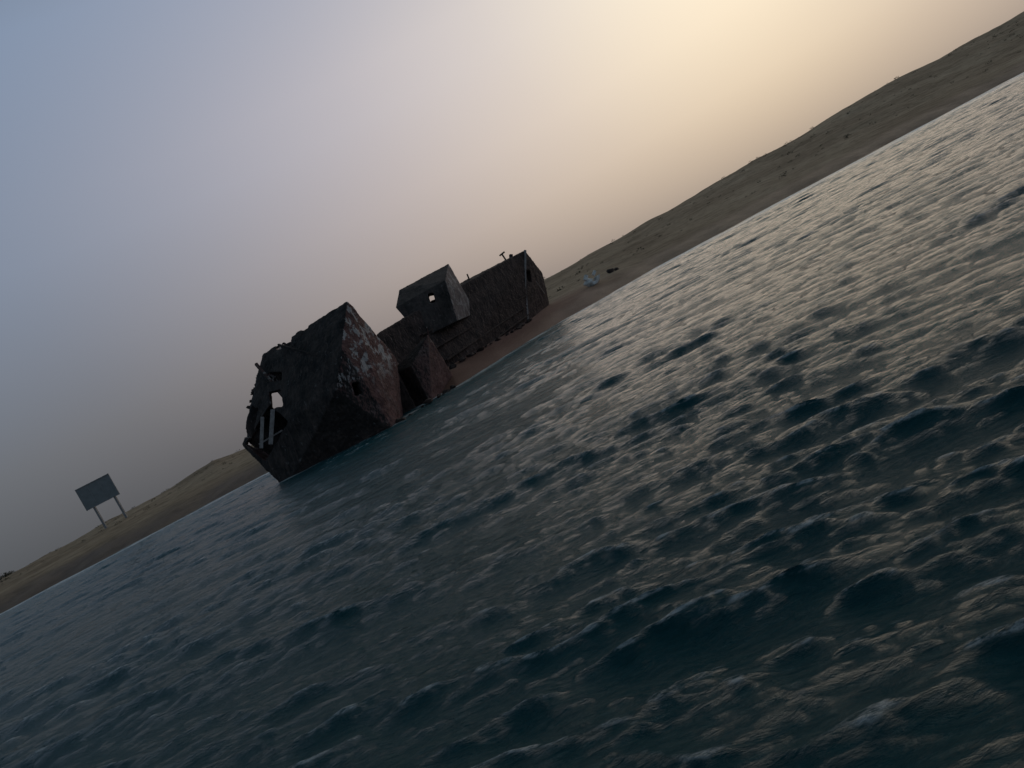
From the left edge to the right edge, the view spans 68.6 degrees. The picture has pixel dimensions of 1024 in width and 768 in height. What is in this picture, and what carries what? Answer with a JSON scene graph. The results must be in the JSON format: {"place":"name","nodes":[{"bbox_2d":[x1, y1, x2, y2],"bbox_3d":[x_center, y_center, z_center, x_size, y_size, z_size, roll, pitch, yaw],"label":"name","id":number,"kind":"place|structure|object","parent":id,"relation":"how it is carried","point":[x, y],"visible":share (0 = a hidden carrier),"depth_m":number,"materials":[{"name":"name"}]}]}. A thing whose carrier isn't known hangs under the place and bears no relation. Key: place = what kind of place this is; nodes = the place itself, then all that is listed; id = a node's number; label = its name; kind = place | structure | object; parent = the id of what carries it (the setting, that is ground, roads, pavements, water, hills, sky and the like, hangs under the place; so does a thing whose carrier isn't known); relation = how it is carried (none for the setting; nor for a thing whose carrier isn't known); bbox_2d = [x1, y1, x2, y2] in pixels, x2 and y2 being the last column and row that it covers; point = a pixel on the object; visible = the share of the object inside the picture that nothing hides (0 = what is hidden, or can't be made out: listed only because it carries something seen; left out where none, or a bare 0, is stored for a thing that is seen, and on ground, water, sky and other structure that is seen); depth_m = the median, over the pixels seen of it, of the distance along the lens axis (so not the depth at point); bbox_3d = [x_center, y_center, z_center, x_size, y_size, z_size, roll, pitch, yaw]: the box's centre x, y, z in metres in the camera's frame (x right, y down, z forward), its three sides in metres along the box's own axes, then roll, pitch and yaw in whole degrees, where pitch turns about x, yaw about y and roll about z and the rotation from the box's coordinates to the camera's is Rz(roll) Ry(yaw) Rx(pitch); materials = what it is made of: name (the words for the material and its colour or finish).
{"place":"outdoors","nodes":[
{"label":"outdoors","id":0,"kind":"place"},
{"bbox_2d":[0,72,1023,767],"bbox_3d":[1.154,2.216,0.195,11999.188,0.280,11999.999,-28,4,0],"label":"sea water","id":1,"kind":"structure","parent":0,"point":[748,492],"depth_m":8.75,"materials":[{"name":"blue liquid"}]},
{"bbox_2d":[397,335,452,406],"bbox_3d":[-5.942,-1.107,56.062,4.508,4.724,6.120,-23,6,44],"label":"bulkhead stub","id":2,"kind":"object","parent":1,"relation":"in","point":[424,371],"visible":0.73,"depth_m":53.58,"materials":[{"name":"metal"}]},
{"bbox_2d":[0,11,1023,613],"bbox_3d":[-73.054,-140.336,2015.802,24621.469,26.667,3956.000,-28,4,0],"label":"beach terrain","id":3,"kind":"structure","parent":0,"point":[948,81],"depth_m":109.83,"materials":[{"name":"beige sand"}]},
{"bbox_2d":[75,473,127,528],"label":"roadside sign","id":4,"kind":"object","parent":3,"relation":"on","point":[95,493],"visible":0.92,"depth_m":109.71,"materials":[{"name":"metal"}]},
{"bbox_2d":[242,302,402,482],"bbox_3d":[-12.894,0.886,50.050,11.387,8.797,11.542,-28,4,0],"label":"stern section","id":5,"kind":"object","parent":3,"relation":"on","point":[341,393],"visible":0.81,"depth_m":46.45,"materials":[{"name":"metal"}]},
{"bbox_2d":[259,409,282,447],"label":"frame beams","id":6,"kind":"structure","parent":5,"relation":"attached to","point":[271,427],"depth_m":47.70,"materials":[{"name":"grey metal"}]},
{"bbox_2d":[255,344,319,396],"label":"hull ribs","id":7,"kind":"object","parent":5,"relation":"attached to","point":[263,372],"visible":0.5,"depth_m":48.27,"materials":[{"name":"metal"}]},
{"bbox_2d":[397,362,415,413],"bbox_3d":[-8.603,0.693,55.173,2.247,4.254,3.660,-28,4,0],"label":"frame","id":8,"kind":"object","parent":3,"relation":"on","point":[407,402],"visible":0.12,"depth_m":53.47,"materials":[{"name":"metal"}]},
{"bbox_2d":[366,318,531,438],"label":"fallen plates","id":9,"kind":"object","parent":3,"relation":"on","point":[452,366],"visible":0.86,"depth_m":59.95,"materials":[{"name":"metal"}]},
{"bbox_2d":[377,251,548,366],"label":"hull","id":10,"kind":"object","parent":3,"relation":"on","point":[495,292],"visible":0.7,"depth_m":69.49,"materials":[{"name":"metal"}]},
{"bbox_2d":[246,252,512,408],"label":"deck fittings","id":11,"kind":"object","parent":10,"relation":"on","point":[284,343],"visible":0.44,"depth_m":53.90,"materials":[{"name":"metal"}]},
{"bbox_2d":[396,264,469,333],"bbox_3d":[-6.412,-7.173,63.633,8.812,4.960,3.597,-31,6,-39],"label":"wheelhouse","id":12,"kind":"object","parent":10,"relation":"attached to","point":[450,304],"visible":0.91,"depth_m":62.16,"materials":[{"name":"metal"}]},
{"bbox_2d":[420,278,528,361],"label":"strakes","id":13,"kind":"object","parent":10,"relation":"attached to","point":[454,354],"visible":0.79,"depth_m":67.16,"materials":[{"name":"metal"}]},
{"bbox_2d":[524,250,544,318],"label":"corner plate edge","id":14,"kind":"object","parent":10,"relation":"attached to","point":[525,281],"visible":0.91,"depth_m":78.68,"materials":[{"name":"metal"}]},
{"bbox_2d":[0,22,1022,584],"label":"desert scrub","id":15,"kind":"object","parent":3,"relation":"on","point":[546,288],"visible":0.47,"depth_m":148.52,"materials":[{"name":"green plant"}]},
{"bbox_2d":[583,270,599,286],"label":"concrete debris","id":16,"kind":"object","parent":3,"relation":"on","point":[588,282],"visible":0.99,"depth_m":86.53,"materials":[{"name":"grey concrete"}]},
{"bbox_2d":[606,267,618,272],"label":"beach rock","id":17,"kind":"object","parent":3,"relation":"on","point":[611,270],"visible":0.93,"depth_m":92.61,"materials":[{"name":"stone"}]},
{"bbox_2d":[0,0,1023,576],"label":"sky","id":18,"kind":"structure","parent":0,"point":[187,187],"materials":[{"name":"grey"}]}
]}

